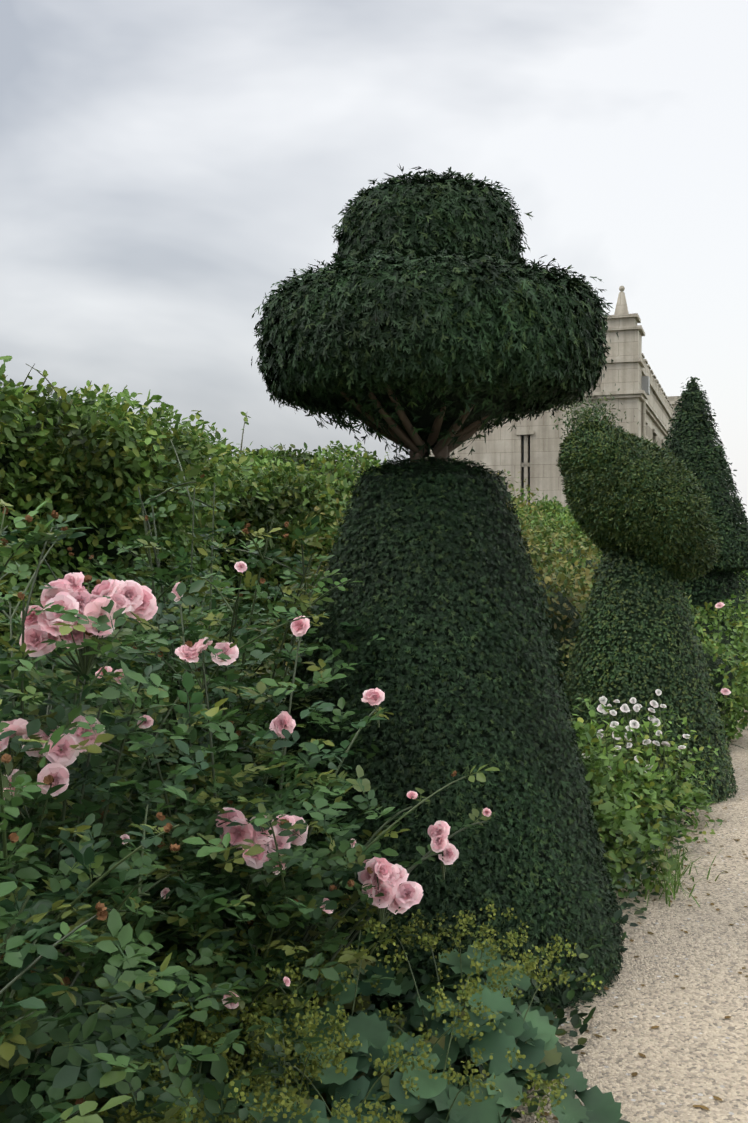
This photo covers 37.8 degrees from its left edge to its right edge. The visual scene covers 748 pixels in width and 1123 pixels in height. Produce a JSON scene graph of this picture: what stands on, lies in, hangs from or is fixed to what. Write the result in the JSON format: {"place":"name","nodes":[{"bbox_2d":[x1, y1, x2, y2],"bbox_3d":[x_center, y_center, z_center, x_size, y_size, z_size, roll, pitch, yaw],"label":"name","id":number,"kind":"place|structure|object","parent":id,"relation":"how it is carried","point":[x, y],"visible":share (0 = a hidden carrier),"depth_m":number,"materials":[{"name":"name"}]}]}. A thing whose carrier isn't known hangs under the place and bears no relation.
{"place":"outdoors","nodes":[
{"label":"outdoors","id":0,"kind":"place"},
{"bbox_2d":[1,717,724,1083],"bbox_3d":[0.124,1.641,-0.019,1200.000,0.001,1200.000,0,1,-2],"label":"ground","id":1,"kind":"structure","parent":0,"point":[227,937],"depth_m":4.74,"materials":[{"name":"soil"}]},
{"bbox_2d":[0,439,499,1122],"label":"rose","id":2,"kind":"object","parent":1,"relation":"on","point":[100,1032],"depth_m":2.84,"materials":[{"name":"plant"}]},
{"bbox_2d":[0,356,605,831],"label":"hedge","id":3,"kind":"object","parent":1,"relation":"on","point":[106,436],"depth_m":6.23,"materials":[{"name":"green plant"}]},
{"bbox_2d":[7,363,532,510],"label":"hedge shoot stems","id":4,"kind":"object","parent":3,"relation":"on","point":[208,456],"visible":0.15,"depth_m":7.47,"materials":[{"name":"green plant"}]},
{"bbox_2d":[0,881,629,1122],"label":"lady's mantle plant","id":5,"kind":"object","parent":1,"relation":"on","point":[538,1045],"depth_m":2.90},
{"bbox_2d":[0,683,745,1122],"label":"ground cover leaves","id":6,"kind":"object","parent":1,"relation":"on","point":[566,999],"depth_m":3.67,"materials":[{"name":"green plant"}]},
{"bbox_2d":[234,469,603,763],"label":"shrub leaves","id":7,"kind":"object","parent":1,"relation":"on","point":[580,587],"visible":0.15,"depth_m":8.69,"materials":[{"name":"green plant"}]},
{"bbox_2d":[230,164,625,1018],"bbox_3d":[0.228,0.046,4.402,1.592,3.156,1.547,0,1,-2],"label":"topiary","id":8,"kind":"object","parent":1,"relation":"on","point":[434,318],"depth_m":3.97,"materials":[{"name":"green plant"}]},
{"bbox_2d":[294,540,747,794],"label":"border shrubs","id":9,"kind":"object","parent":1,"relation":"on","point":[560,607],"visible":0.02,"depth_m":8.64,"materials":[{"name":"green plant"}]},
{"bbox_2d":[511,487,747,865],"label":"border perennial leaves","id":10,"kind":"object","parent":1,"relation":"on","point":[714,646],"visible":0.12,"depth_m":8.51,"materials":[{"name":"green plant"}]},
{"bbox_2d":[546,383,738,807],"bbox_3d":[1.766,0.206,7.296,1.295,2.735,1.256,0,1,-2],"label":"topiary bush","id":11,"kind":"object","parent":1,"relation":"on","point":[692,538],"depth_m":7.00,"materials":[{"name":"green plant"}]},
{"bbox_2d":[578,612,747,906],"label":"flowering plant","id":12,"kind":"object","parent":1,"relation":"on","point":[629,829],"depth_m":5.77,"materials":[{"name":"green plant"}]},
{"bbox_2d":[582,689,690,772],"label":"white flowers","id":13,"kind":"object","parent":12,"relation":"on","point":[625,707],"visible":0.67,"depth_m":6.22,"materials":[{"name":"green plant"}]},
{"bbox_2d":[715,602,730,694],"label":"pink flowers","id":14,"kind":"object","parent":12,"relation":"attached to","point":[725,691],"visible":0.65,"depth_m":8.05,"materials":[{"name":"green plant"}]},
{"bbox_2d":[661,376,747,704],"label":"cone topiary","id":15,"kind":"object","parent":1,"relation":"on","point":[737,518],"depth_m":10.72,"materials":[{"name":"green plant"}]},
{"bbox_2d":[0,0,747,523],"label":"sky","id":16,"kind":"structure","parent":0,"point":[165,164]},
{"bbox_2d":[426,286,681,506],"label":"manor house","id":17,"kind":"structure","parent":0,"point":[528,449],"depth_m":27.84,"materials":[{"name":"stone"}]},
{"bbox_2d":[501,699,747,1122],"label":"gravel path","id":18,"kind":"structure","parent":0,"point":[693,1047],"depth_m":3.90,"materials":[{"name":"beige gravel"}]},
{"bbox_2d":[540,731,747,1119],"bbox_3d":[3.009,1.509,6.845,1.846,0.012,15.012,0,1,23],"label":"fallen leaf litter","id":19,"kind":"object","parent":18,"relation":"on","point":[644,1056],"visible":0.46,"depth_m":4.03,"materials":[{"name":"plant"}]}
]}

